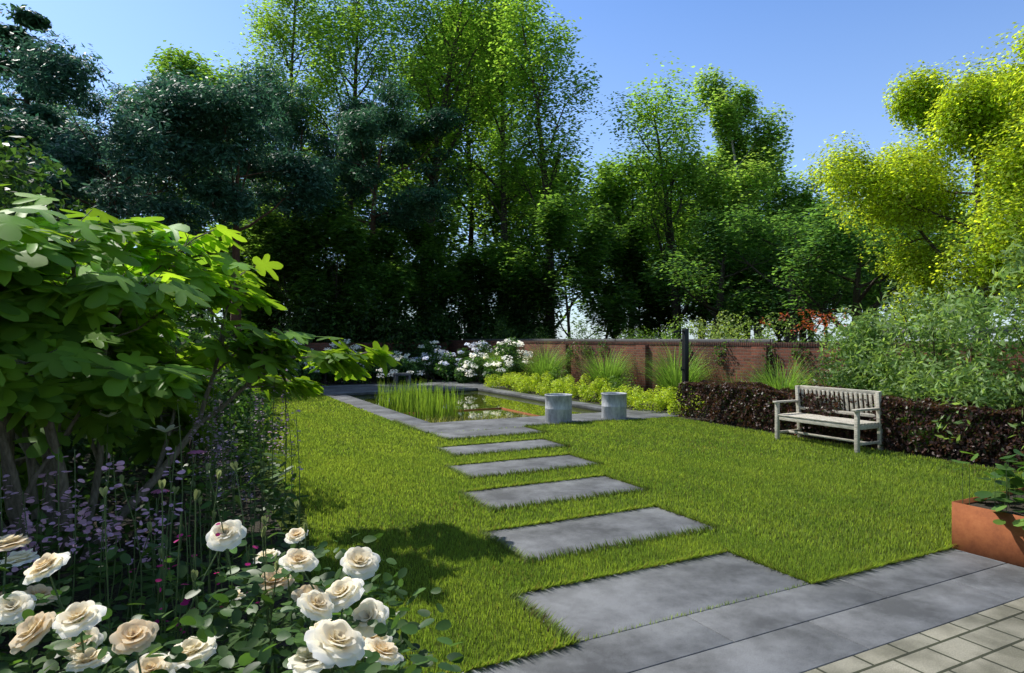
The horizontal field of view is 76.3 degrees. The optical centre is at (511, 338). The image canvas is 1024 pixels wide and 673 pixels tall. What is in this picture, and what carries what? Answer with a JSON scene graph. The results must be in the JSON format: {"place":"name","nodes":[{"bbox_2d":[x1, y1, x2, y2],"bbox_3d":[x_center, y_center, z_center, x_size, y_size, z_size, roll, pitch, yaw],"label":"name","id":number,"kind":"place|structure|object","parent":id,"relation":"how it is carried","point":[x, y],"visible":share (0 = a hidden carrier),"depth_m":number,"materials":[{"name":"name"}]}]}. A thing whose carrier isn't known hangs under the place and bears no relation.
{"place":"outdoors","nodes":[
{"label":"outdoors","id":0,"kind":"place"},
{"bbox_2d":[66,70,186,218],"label":"tree","id":1,"kind":"object","parent":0,"point":[95,108],"depth_m":47.05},
{"bbox_2d":[0,26,261,246],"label":"pine","id":2,"kind":"object","parent":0,"point":[61,67],"depth_m":23.99,"materials":[{"name":"green plant"}]},
{"bbox_2d":[104,161,214,273],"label":"tree","id":3,"kind":"object","parent":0,"point":[178,199],"depth_m":57.79,"materials":[{"name":"green plant"}]},
{"bbox_2d":[107,40,243,316],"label":"tree","id":4,"kind":"object","parent":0,"point":[185,62],"depth_m":50.73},
{"bbox_2d":[107,65,342,338],"bbox_3d":[-12.477,-4.797,28.929,7.999,13.103,10.581,0,0,3],"label":"pine","id":5,"kind":"object","parent":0,"point":[295,170],"depth_m":27.53,"materials":[{"name":"green plant"}]},
{"bbox_2d":[193,164,263,330],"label":"tree","id":6,"kind":"object","parent":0,"point":[244,192],"depth_m":57.40,"materials":[{"name":"green plant"}]},
{"bbox_2d":[200,52,381,314],"bbox_3d":[-13.483,-6.775,39.825,11.816,17.067,11.695,0,0,-27],"label":"pine","id":7,"kind":"object","parent":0,"point":[286,104],"depth_m":38.20,"materials":[{"name":"green plant"}]},
{"bbox_2d":[294,77,474,327],"bbox_3d":[-7.056,-5.789,36.007,10.488,15.108,11.737,0,0,-27],"label":"pine","id":8,"kind":"object","parent":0,"point":[353,131],"depth_m":34.16,"materials":[{"name":"green plant"}]},
{"bbox_2d":[395,1,517,333],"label":"tree","id":9,"kind":"object","parent":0,"point":[454,82],"depth_m":51.87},
{"bbox_2d":[352,391,595,422],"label":"pond water","id":10,"kind":"structure","parent":0,"point":[475,400],"depth_m":17.94,"materials":[{"name":"green liquid"}]},
{"bbox_2d":[375,379,524,422],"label":"pond reeds","id":11,"kind":"object","parent":10,"relation":"in","point":[426,404],"visible":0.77,"depth_m":15.36,"materials":[{"name":"green plant"}]},
{"bbox_2d":[409,408,539,415],"bbox_3d":[-0.961,2.030,15.303,2.920,0.440,2.620,0,0,-27],"label":"pond divider","id":12,"kind":"object","parent":10,"relation":"in","point":[495,408],"visible":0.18,"depth_m":16.65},
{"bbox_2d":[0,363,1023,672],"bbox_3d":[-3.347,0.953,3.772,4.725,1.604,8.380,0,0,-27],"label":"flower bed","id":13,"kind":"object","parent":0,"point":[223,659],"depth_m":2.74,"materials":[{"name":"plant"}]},
{"bbox_2d":[0,90,61,216],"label":"tree","id":14,"kind":"object","parent":13,"relation":"on","point":[21,123],"depth_m":22.29,"materials":[{"name":"green plant"}]},
{"bbox_2d":[0,3,85,236],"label":"tree","id":15,"kind":"object","parent":13,"relation":"on","point":[26,19],"depth_m":28.10,"materials":[{"name":"green plant"}]},
{"bbox_2d":[0,54,153,239],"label":"pine","id":16,"kind":"object","parent":13,"relation":"on","point":[2,79],"depth_m":32.63,"materials":[{"name":"green plant"}]},
{"bbox_2d":[54,102,180,221],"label":"tree","id":17,"kind":"object","parent":13,"relation":"on","point":[93,200],"depth_m":51.18,"materials":[{"name":"green plant"}]},
{"bbox_2d":[0,184,400,581],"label":"fig tree","id":18,"kind":"object","parent":13,"relation":"attached to","point":[41,317],"depth_m":4.50,"materials":[{"name":"green plant"}]},
{"bbox_2d":[161,201,250,328],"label":"tree","id":19,"kind":"object","parent":13,"relation":"on","point":[207,252],"depth_m":37.42,"materials":[{"name":"green plant"}]},
{"bbox_2d":[208,203,290,329],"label":"tree","id":20,"kind":"object","parent":13,"relation":"on","point":[261,224],"depth_m":35.09,"materials":[{"name":"green plant"}]},
{"bbox_2d":[225,215,316,333],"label":"tree","id":21,"kind":"object","parent":13,"relation":"on","point":[271,291],"depth_m":34.61,"materials":[{"name":"green plant"}]},
{"bbox_2d":[216,0,353,297],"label":"tree","id":22,"kind":"object","parent":13,"relation":"on","point":[271,23],"depth_m":44.13,"materials":[{"name":"green plant"}]},
{"bbox_2d":[240,211,343,333],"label":"tree","id":23,"kind":"object","parent":13,"relation":"on","point":[275,241],"depth_m":32.11,"materials":[{"name":"green plant"}]},
{"bbox_2d":[250,143,367,304],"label":"tree","id":24,"kind":"object","parent":13,"relation":"on","point":[291,212],"depth_m":65.65,"materials":[{"name":"green plant"}]},
{"bbox_2d":[284,190,395,340],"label":"tree","id":25,"kind":"object","parent":13,"relation":"on","point":[335,231],"depth_m":31.89,"materials":[{"name":"green plant"}]},
{"bbox_2d":[279,174,403,302],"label":"tree","id":26,"kind":"object","parent":13,"relation":"on","point":[357,205],"depth_m":56.85,"materials":[{"name":"green plant"}]},
{"bbox_2d":[289,0,432,305],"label":"tree","id":27,"kind":"object","parent":13,"relation":"on","point":[339,39],"depth_m":41.92,"materials":[{"name":"green plant"}]},
{"bbox_2d":[319,256,424,339],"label":"tree","id":28,"kind":"object","parent":13,"relation":"on","point":[405,284],"depth_m":32.95,"materials":[{"name":"green plant"}]},
{"bbox_2d":[320,137,459,310],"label":"tree","id":29,"kind":"object","parent":13,"relation":"on","point":[378,190],"depth_m":54.65,"materials":[{"name":"green plant"}]},
{"bbox_2d":[334,223,458,333],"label":"tree","id":30,"kind":"object","parent":13,"relation":"on","point":[386,242],"depth_m":34.80,"materials":[{"name":"green plant"}]},
{"bbox_2d":[372,117,475,311],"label":"tree","id":31,"kind":"object","parent":13,"relation":"on","point":[462,240],"depth_m":54.44,"materials":[{"name":"green plant"}]},
{"bbox_2d":[395,218,463,339],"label":"tree","id":32,"kind":"object","parent":13,"relation":"on","point":[418,234],"depth_m":38.58,"materials":[{"name":"green plant"}]},
{"bbox_2d":[366,0,521,280],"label":"tree","id":33,"kind":"object","parent":13,"relation":"on","point":[422,62],"depth_m":39.51,"materials":[{"name":"green plant"}]},
{"bbox_2d":[419,240,504,336],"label":"tree","id":34,"kind":"object","parent":13,"relation":"on","point":[447,277],"depth_m":36.17,"materials":[{"name":"green plant"}]},
{"bbox_2d":[349,390,601,411],"bbox_3d":[-1.434,2.228,18.180,4.730,0.845,8.190,0,0,-27],"label":"pond basin","id":35,"kind":"object","parent":13,"relation":"in","point":[492,393],"visible":0.08,"depth_m":20.97,"materials":[{"name":"grey stone"}]},
{"bbox_2d":[443,164,541,330],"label":"tree","id":36,"kind":"object","parent":13,"relation":"on","point":[460,218],"depth_m":64.22,"materials":[{"name":"green plant"}]},
{"bbox_2d":[431,0,565,302],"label":"tree","id":37,"kind":"object","parent":13,"relation":"on","point":[492,88],"depth_m":40.03,"materials":[{"name":"green plant"}]},
{"bbox_2d":[455,240,542,338],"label":"tree","id":38,"kind":"object","parent":13,"relation":"on","point":[487,274],"depth_m":36.25,"materials":[{"name":"green plant"}]},
{"bbox_2d":[457,145,586,292],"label":"tree","id":39,"kind":"object","parent":13,"relation":"on","point":[497,219],"depth_m":50.60,"materials":[{"name":"green plant"}]},
{"bbox_2d":[492,229,565,336],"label":"tree","id":40,"kind":"object","parent":13,"relation":"on","point":[542,308],"depth_m":38.87,"materials":[{"name":"green plant"}]},
{"bbox_2d":[483,0,604,338],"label":"tree","id":41,"kind":"object","parent":13,"relation":"on","point":[558,52],"depth_m":35.43,"materials":[{"name":"green plant"}]},
{"bbox_2d":[497,155,612,327],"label":"tree","id":42,"kind":"object","parent":13,"relation":"on","point":[576,180],"depth_m":54.00,"materials":[{"name":"green plant"}]},
{"bbox_2d":[469,187,641,338],"bbox_3d":[2.715,-2.811,33.733,6.339,9.134,8.885,0,0,-58],"label":"tree","id":43,"kind":"object","parent":13,"relation":"on","point":[589,241],"depth_m":32.10,"materials":[{"name":"green plant"}]},
{"bbox_2d":[320,381,809,642],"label":"stone slabs","id":44,"kind":"structure","parent":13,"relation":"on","point":[600,606],"depth_m":5.63,"materials":[{"name":"grey stone"}]},
{"bbox_2d":[393,373,410,384],"bbox_3d":[-4.165,1.528,24.731,0.620,0.445,0.340,0,0,-27],"label":"stone stool","id":45,"kind":"object","parent":44,"relation":"on","point":[396,375],"visible":0.84,"depth_m":24.61,"materials":[{"name":"grey stone"}]},
{"bbox_2d":[545,393,571,422],"bbox_3d":[0.976,1.460,13.678,0.588,0.580,0.588,0,0,-27],"label":"zinc tub","id":46,"kind":"object","parent":44,"relation":"on","point":[558,406],"visible":0.99,"depth_m":13.44,"materials":[{"name":"silver metal"}]},
{"bbox_2d":[601,392,626,419],"bbox_3d":[2.230,1.470,14.256,0.568,0.560,0.568,0,0,-27],"label":"zinc tub","id":47,"kind":"object","parent":44,"relation":"on","point":[614,405],"visible":0.95,"depth_m":14.03,"materials":[{"name":"silver metal"}]},
{"bbox_2d":[563,220,651,338],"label":"tree","id":48,"kind":"object","parent":13,"relation":"on","point":[616,254],"depth_m":39.09,"materials":[{"name":"green plant"}]},
{"bbox_2d":[555,163,679,338],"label":"tree","id":49,"kind":"object","parent":13,"relation":"on","point":[621,211],"depth_m":61.29,"materials":[{"name":"green plant"}]},
{"bbox_2d":[464,339,773,341],"bbox_3d":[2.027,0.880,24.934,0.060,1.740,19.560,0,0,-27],"label":"coping","id":50,"kind":"object","parent":13,"relation":"on","point":[716,340],"visible":0.41,"depth_m":20.32,"materials":[{"name":"grey stone"}]},
{"bbox_2d":[586,211,688,338],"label":"tree","id":51,"kind":"object","parent":13,"relation":"on","point":[634,244],"depth_m":39.27,"materials":[{"name":"green plant"}]},
{"bbox_2d":[617,196,689,310],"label":"tree","id":52,"kind":"object","parent":13,"relation":"on","point":[653,239],"depth_m":66.12,"materials":[{"name":"green plant"}]},
{"bbox_2d":[607,248,706,338],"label":"tree","id":53,"kind":"object","parent":13,"relation":"on","point":[642,319],"depth_m":38.66,"materials":[{"name":"green plant"}]},
{"bbox_2d":[297,342,1023,444],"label":"brick wall","id":54,"kind":"structure","parent":13,"relation":"on","point":[739,357],"depth_m":17.52,"materials":[{"name":"brown brick"}]},
{"bbox_2d":[450,340,1021,349],"bbox_3d":[4.396,0.135,18.704,0.344,0.106,33.253,0,0,-27],"label":"wall coping","id":55,"kind":"object","parent":54,"relation":"on","point":[785,344],"depth_m":17.14,"materials":[{"name":"stone"}]},
{"bbox_2d":[648,200,701,329],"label":"tree","id":56,"kind":"object","parent":13,"relation":"on","point":[669,298],"depth_m":63.35,"materials":[{"name":"green plant"}]},
{"bbox_2d":[595,51,766,338],"bbox_3d":[8.915,-6.897,36.400,8.558,17.321,8.488,0,0,-27],"label":"tree","id":57,"kind":"object","parent":13,"relation":"on","point":[668,117],"depth_m":36.07,"materials":[{"name":"green plant"}]},
{"bbox_2d":[673,328,691,415],"bbox_3d":[3.830,0.760,14.763,0.450,1.980,0.200,0,0,-27],"label":"garden shower","id":58,"kind":"object","parent":13,"relation":"on","point":[685,355],"visible":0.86,"depth_m":14.78,"materials":[{"name":"black metal"}]},
{"bbox_2d":[638,236,733,338],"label":"tree","id":59,"kind":"object","parent":13,"relation":"on","point":[705,317],"depth_m":39.71,"materials":[{"name":"green plant"}]},
{"bbox_2d":[678,227,787,338],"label":"tree","id":60,"kind":"object","parent":13,"relation":"on","point":[736,280],"depth_m":32.98,"materials":[{"name":"green plant"}]},
{"bbox_2d":[484,367,989,452],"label":"border shrubs","id":61,"kind":"object","parent":13,"relation":"on","point":[521,384],"visible":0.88,"depth_m":18.10,"materials":[{"name":"green plant"}]},
{"bbox_2d":[666,63,814,338],"bbox_3d":[12.022,-6.324,33.262,7.536,16.166,6.560,0,0,-27],"label":"tree","id":62,"kind":"object","parent":13,"relation":"on","point":[736,110],"depth_m":32.90,"materials":[{"name":"green plant"}]},
{"bbox_2d":[461,548,1023,672],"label":"terrace slabs","id":63,"kind":"structure","parent":13,"relation":"on","point":[805,628],"depth_m":3.96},
{"bbox_2d":[952,488,1023,567],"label":"corten planter","id":64,"kind":"object","parent":63,"relation":"on","point":[976,531],"visible":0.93,"depth_m":5.17,"materials":[{"name":"orange metal"}]},
{"bbox_2d":[710,223,825,341],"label":"tree","id":65,"kind":"object","parent":13,"relation":"on","point":[770,287],"depth_m":32.21,"materials":[{"name":"green plant"}]},
{"bbox_2d":[760,308,854,342],"bbox_3d":[7.003,0.519,15.196,2.012,2.481,2.256,0,0,-27],"label":"photinia","id":66,"kind":"object","parent":13,"relation":"on","point":[815,330],"visible":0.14,"depth_m":15.04,"materials":[{"name":"red plant"}]},
{"bbox_2d":[764,166,857,341],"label":"tree","id":67,"kind":"object","parent":13,"relation":"on","point":[807,201],"depth_m":58.52,"materials":[{"name":"green plant"}]},
{"bbox_2d":[757,218,876,341],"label":"tree","id":68,"kind":"object","parent":13,"relation":"on","point":[844,304],"depth_m":33.42,"materials":[{"name":"green plant"}]},
{"bbox_2d":[799,189,855,341],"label":"tree","id":69,"kind":"object","parent":13,"relation":"on","point":[816,200],"depth_m":69.34,"materials":[{"name":"green plant"}]},
{"bbox_2d":[797,202,891,342],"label":"tree","id":70,"kind":"object","parent":13,"relation":"on","point":[876,294],"depth_m":35.09,"materials":[{"name":"green plant"}]},
{"bbox_2d":[676,380,1023,467],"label":"purple hedge","id":71,"kind":"object","parent":13,"relation":"on","point":[745,388],"depth_m":10.18,"materials":[{"name":"plant"}]},
{"bbox_2d":[831,201,928,324],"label":"tree","id":72,"kind":"object","parent":13,"relation":"on","point":[864,248],"depth_m":54.38,"materials":[{"name":"green plant"}]},
{"bbox_2d":[838,201,923,342],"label":"tree","id":73,"kind":"object","parent":13,"relation":"on","point":[876,264],"depth_m":39.29,"materials":[{"name":"green plant"}]},
{"bbox_2d":[837,238,930,322],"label":"tree","id":74,"kind":"object","parent":13,"relation":"on","point":[894,295],"depth_m":64.28,"materials":[{"name":"green plant"}]},
{"bbox_2d":[797,233,1023,453],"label":"shrubs","id":75,"kind":"object","parent":13,"relation":"on","point":[884,373],"depth_m":10.38,"materials":[{"name":"green plant"}]},
{"bbox_2d":[800,22,1023,342],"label":"tree","id":76,"kind":"object","parent":13,"relation":"on","point":[994,112],"depth_m":17.47,"materials":[{"name":"green plant"}]},
{"bbox_2d":[856,193,970,342],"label":"tree","id":77,"kind":"object","parent":13,"relation":"on","point":[896,281],"depth_m":70.27,"materials":[{"name":"green plant"}]},
{"bbox_2d":[804,597,1023,672],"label":"terrace pavers","id":78,"kind":"object","parent":13,"relation":"on","point":[991,640],"depth_m":3.63,"materials":[{"name":"beige stone"}]},
{"bbox_2d":[883,326,1020,343],"bbox_3d":[9.198,0.305,13.890,0.140,1.090,2.800,0,0,-27],"label":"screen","id":79,"kind":"object","parent":13,"relation":"on","point":[992,333],"visible":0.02,"depth_m":13.21,"materials":[{"name":"metal"}]},
{"bbox_2d":[902,220,1005,317],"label":"tree","id":80,"kind":"object","parent":13,"relation":"on","point":[942,262],"depth_m":63.92,"materials":[{"name":"green plant"}]},
{"bbox_2d":[913,182,1012,326],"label":"tree","id":81,"kind":"object","parent":13,"relation":"on","point":[955,230],"depth_m":59.82,"materials":[{"name":"green plant"}]},
{"bbox_2d":[918,153,1023,310],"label":"tree","id":82,"kind":"object","parent":13,"relation":"on","point":[964,209],"depth_m":30.50,"materials":[{"name":"green plant"}]},
{"bbox_2d":[957,172,1023,323],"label":"tree","id":83,"kind":"object","parent":13,"relation":"on","point":[992,208],"visible":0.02,"depth_m":21.18,"materials":[{"name":"green plant"}]},
{"bbox_2d":[994,296,1023,324],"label":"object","id":84,"kind":"object","parent":13,"relation":"on","point":[1010,311],"depth_m":71.49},
{"bbox_3d":[-16.488,-3.198,15.888,6.910,9.918,7.534,0,0,-27],"label":"wood","id":85,"kind":"object","parent":13,"relation":"on","visible":0},
{"bbox_2d":[0,141,65,197],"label":"foliage","id":86,"kind":"object","parent":85,"relation":"attached to","point":[29,160],"visible":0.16,"depth_m":18.50,"materials":[{"name":"green plant"}]},
{"bbox_2d":[0,0,1023,340],"label":"sky","id":87,"kind":"structure","parent":0,"point":[830,63],"materials":[{"name":"blue"}]},
{"bbox_2d":[227,341,1023,672],"bbox_3d":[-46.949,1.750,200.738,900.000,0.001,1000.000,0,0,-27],"label":"ground","id":88,"kind":"structure","parent":0,"point":[305,515],"depth_m":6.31,"materials":[{"name":"green plant"}]},
{"bbox_2d":[0,119,571,519],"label":"shrubs","id":89,"kind":"object","parent":88,"relation":"on","point":[409,330],"depth_m":10.23,"materials":[{"name":"green plant"}]},
{"bbox_2d":[277,337,532,384],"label":"flowering shrubs","id":90,"kind":"object","parent":88,"relation":"on","point":[435,368],"depth_m":25.71,"materials":[{"name":"green plant"}]},
{"bbox_2d":[773,385,883,452],"bbox_3d":[5.175,1.288,10.755,0.677,0.925,1.570,0,0,-27],"label":"bench","id":91,"kind":"object","parent":88,"relation":"on","point":[856,424],"visible":0.99,"depth_m":10.65,"materials":[{"name":"grey wood"}]},
{"bbox_2d":[577,143,698,338],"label":"tree","id":92,"kind":"object","parent":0,"point":[609,183],"depth_m":51.04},
{"bbox_2d":[483,311,846,370],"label":"flowering shrubs","id":93,"kind":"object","parent":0,"point":[727,335],"depth_m":19.00,"materials":[{"name":"green plant"}]},
{"bbox_2d":[479,340,858,431],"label":"ornamental grass","id":94,"kind":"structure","parent":0,"point":[542,366],"depth_m":16.92,"materials":[{"name":"green plant"}]},
{"bbox_2d":[661,118,793,338],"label":"tree","id":95,"kind":"object","parent":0,"point":[718,152],"depth_m":49.00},
{"bbox_2d":[639,206,820,337],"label":"tree","id":96,"kind":"object","parent":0,"point":[690,270],"depth_m":29.64,"materials":[{"name":"green plant"}]},
{"bbox_2d":[750,214,765,338],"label":"tree","id":97,"kind":"object","parent":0,"point":[761,330],"depth_m":69.05,"materials":[{"name":"green plant"}]},
{"bbox_2d":[699,146,817,338],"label":"tree","id":98,"kind":"object","parent":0,"point":[785,186],"depth_m":59.18,"materials":[{"name":"green plant"}]},
{"bbox_2d":[694,201,871,341],"bbox_3d":[12.307,-1.976,27.206,6.929,7.473,8.283,0,0,-27],"label":"tree","id":99,"kind":"object","parent":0,"point":[819,230],"depth_m":26.75,"materials":[{"name":"green plant"}]},
{"bbox_2d":[714,208,997,338],"bbox_3d":[13.106,-1.797,25.659,7.393,7.126,8.291,0,0,-16],"label":"tree","id":100,"kind":"object","parent":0,"point":[851,254],"depth_m":25.04,"materials":[{"name":"green plant"}]},
{"bbox_2d":[966,494,1023,515],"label":"planter soil","id":101,"kind":"structure","parent":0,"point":[987,504],"depth_m":5.43,"materials":[{"name":"black soil"}]},
{"bbox_2d":[952,449,1023,529],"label":"planter plants","id":102,"kind":"object","parent":101,"relation":"on","point":[1016,482],"depth_m":5.36,"materials":[{"name":"green plant"}]}
]}

